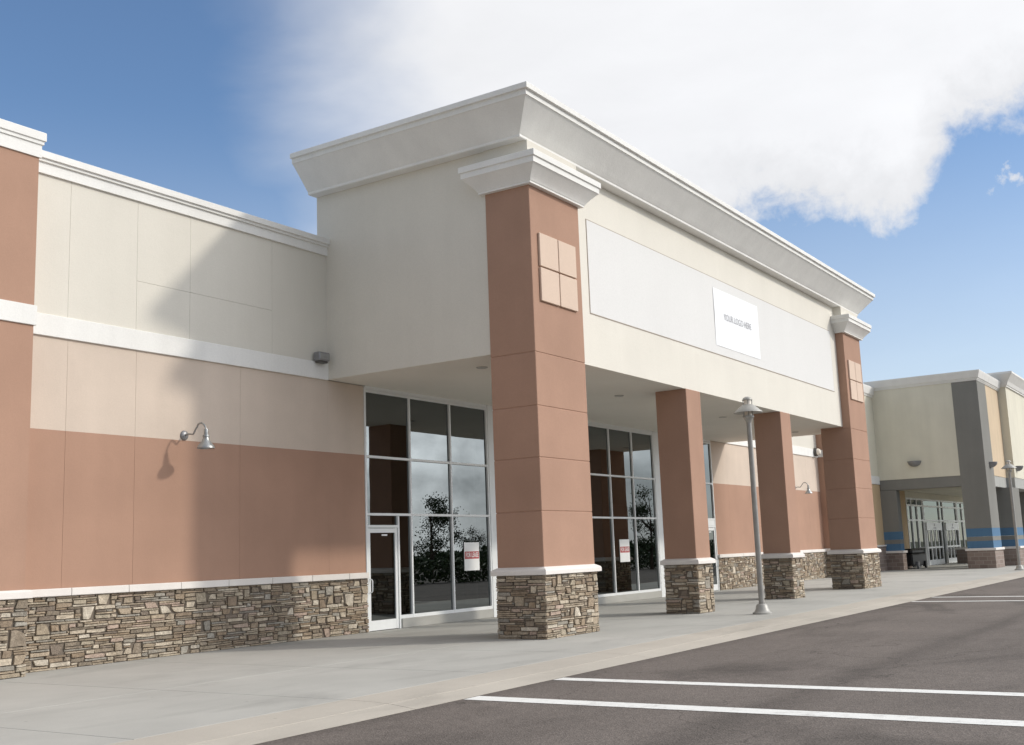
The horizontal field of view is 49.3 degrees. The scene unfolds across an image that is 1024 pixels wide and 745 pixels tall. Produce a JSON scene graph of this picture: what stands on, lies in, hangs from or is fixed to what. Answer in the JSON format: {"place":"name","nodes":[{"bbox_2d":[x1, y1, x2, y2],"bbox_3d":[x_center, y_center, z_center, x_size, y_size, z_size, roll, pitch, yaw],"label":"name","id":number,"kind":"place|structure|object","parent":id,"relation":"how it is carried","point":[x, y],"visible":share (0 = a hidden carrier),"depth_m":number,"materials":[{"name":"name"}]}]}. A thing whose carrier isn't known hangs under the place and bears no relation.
{"place":"outdoors","nodes":[
{"label":"outdoors","id":0,"kind":"place"},
{"bbox_2d":[0,81,881,679],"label":"retail building","id":1,"kind":"structure","parent":0,"point":[534,381],"depth_m":23.43,"materials":[{"name":"paint"}]},
{"bbox_2d":[180,422,214,448],"bbox_3d":[-5.922,1.196,21.046,0.775,0.509,0.330,-8,-11,33],"label":"gooseneck lamp","id":2,"kind":"object","parent":1,"relation":"attached to","point":[205,443],"visible":1,"depth_m":20.90,"materials":[{"name":"grey metal"}]},
{"bbox_2d":[314,351,329,363],"bbox_3d":[-4.179,-0.323,24.534,0.196,0.235,0.340,-8,-11,33],"label":"wall light","id":3,"kind":"object","parent":1,"relation":"attached to","point":[320,357],"visible":1,"depth_m":24.43,"materials":[{"name":"grey metal"}]},
{"bbox_2d":[368,528,398,630],"bbox_3d":[-2.945,4.725,25.597,0.174,2.293,1.052,-8,-11,33],"label":"door","id":4,"kind":"structure","parent":1,"relation":"in","point":[382,542],"depth_m":25.62,"materials":[{"name":"glass"}]},
{"bbox_2d":[363,386,493,628],"bbox_3d":[-2.007,3.341,27.451,0.200,5.575,4.981,-8,-11,33],"label":"storefront window","id":5,"kind":"structure","parent":1,"relation":"in","point":[426,466],"depth_m":27.43,"materials":[{"name":"glass"}]},
{"bbox_2d":[464,542,479,570],"bbox_3d":[-1.027,4.710,28.596,0.013,0.710,0.660,-8,-11,33],"label":"lease sign","id":6,"kind":"object","parent":1,"relation":"attached to","point":[471,555],"visible":1,"depth_m":28.59,"materials":[{"name":"white paper"}]},
{"bbox_2d":[619,539,629,561],"bbox_3d":[3.595,5.671,35.544,0.013,0.710,0.660,-8,-11,33],"label":"lease sign","id":7,"kind":"object","parent":1,"relation":"attached to","point":[624,551],"visible":1,"depth_m":35.53,"materials":[{"name":"white paper"}]},
{"bbox_2d":[588,421,661,604],"bbox_3d":[2.240,4.224,33.834,0.200,5.575,9.466,-8,-11,33],"label":"storefront window","id":8,"kind":"structure","parent":1,"relation":"in","point":[622,471],"depth_m":35.86,"materials":[{"name":"glass"}]},
{"bbox_2d":[703,439,719,590],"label":"storefront window","id":9,"kind":"structure","parent":1,"relation":"in","point":[706,443],"depth_m":41.74,"materials":[{"name":"white metal"}]},
{"bbox_2d":[709,528,718,590],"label":"door","id":10,"kind":"structure","parent":1,"relation":"in","point":[712,542],"depth_m":41.29,"materials":[{"name":"white metal"}]},
{"bbox_2d":[713,287,760,359],"bbox_3d":[6.418,-1.359,31.724,0.030,1.605,3.280,-8,-11,33],"label":"banner","id":11,"kind":"object","parent":1,"relation":"attached to","point":[736,325],"visible":1,"depth_m":31.63,"materials":[{"name":"plastic"}]},
{"bbox_2d":[795,482,811,493],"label":"gooseneck lamp","id":12,"kind":"object","parent":1,"relation":"attached to","point":[808,491],"visible":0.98,"depth_m":49.13,"materials":[{"name":"metal"}]},
{"bbox_2d":[813,448,820,455],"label":"wall light","id":13,"kind":"object","parent":1,"relation":"attached to","point":[816,451],"visible":1,"depth_m":52.06,"materials":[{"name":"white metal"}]},
{"bbox_2d":[0,562,1023,744],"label":"sidewalk","id":14,"kind":"structure","parent":0,"point":[108,703],"depth_m":17.21,"materials":[{"name":"concrete"}]},
{"bbox_2d":[733,397,771,614],"bbox_3d":[5.796,3.133,26.669,0.700,5.165,0.700,-8,-11,33],"label":"street lamp","id":15,"kind":"object","parent":14,"relation":"on","point":[748,409],"visible":1,"depth_m":26.64,"materials":[{"name":"grey metal"}]},
{"bbox_2d":[905,547,927,568],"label":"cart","id":16,"kind":"object","parent":14,"relation":"on","point":[917,557],"visible":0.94,"depth_m":61.78,"materials":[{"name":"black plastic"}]},
{"bbox_2d":[1001,460,1023,569],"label":"street lamp","id":17,"kind":"object","parent":14,"relation":"on","point":[1008,466],"visible":0.96,"depth_m":52.82,"materials":[{"name":"grey metal"}]},
{"bbox_2d":[0,0,1023,535],"label":"sky","id":18,"kind":"structure","parent":0,"point":[881,140],"materials":[{"name":"blue"}]},
{"bbox_2d":[254,577,1023,744],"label":"road","id":19,"kind":"structure","parent":0,"point":[946,669],"depth_m":12.57,"materials":[{"name":"grey asphalt"}]},
{"bbox_2d":[108,571,1023,744],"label":"kerb","id":20,"kind":"structure","parent":19,"relation":"on","point":[270,727],"depth_m":14.24,"materials":[{"name":"concrete"}]},
{"bbox_2d":[863,369,1023,570],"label":"shop building","id":21,"kind":"structure","parent":0,"point":[947,500],"depth_m":60.43,"materials":[{"name":"beige paint"}]},
{"bbox_2d":[907,461,920,466],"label":"wall sconce","id":22,"kind":"object","parent":21,"relation":"attached to","point":[914,463],"depth_m":59.80,"materials":[{"name":"grey metal"}]},
{"bbox_2d":[925,522,944,565],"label":"sliding door","id":23,"kind":"structure","parent":21,"relation":"in","point":[930,526],"depth_m":69.55,"materials":[{"name":"white metal"}]},
{"bbox_2d":[905,497,966,566],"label":"entrance window","id":24,"kind":"structure","parent":21,"relation":"in","point":[919,511],"depth_m":70.26,"materials":[{"name":"clear glass"}]},
{"bbox_2d":[944,523,959,562],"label":"sliding door","id":25,"kind":"structure","parent":21,"relation":"in","point":[948,526],"depth_m":73.45,"materials":[{"name":"white metal"}]},
{"bbox_2d":[989,462,996,467],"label":"wall sconce","id":26,"kind":"object","parent":21,"relation":"attached to","point":[992,464],"depth_m":58.96,"materials":[{"name":"grey metal"}]},
{"bbox_2d":[1015,466,1022,470],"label":"wall sconce","id":27,"kind":"object","parent":21,"relation":"attached to","point":[1019,468],"depth_m":63.29,"materials":[{"name":"grey metal"}]}
]}

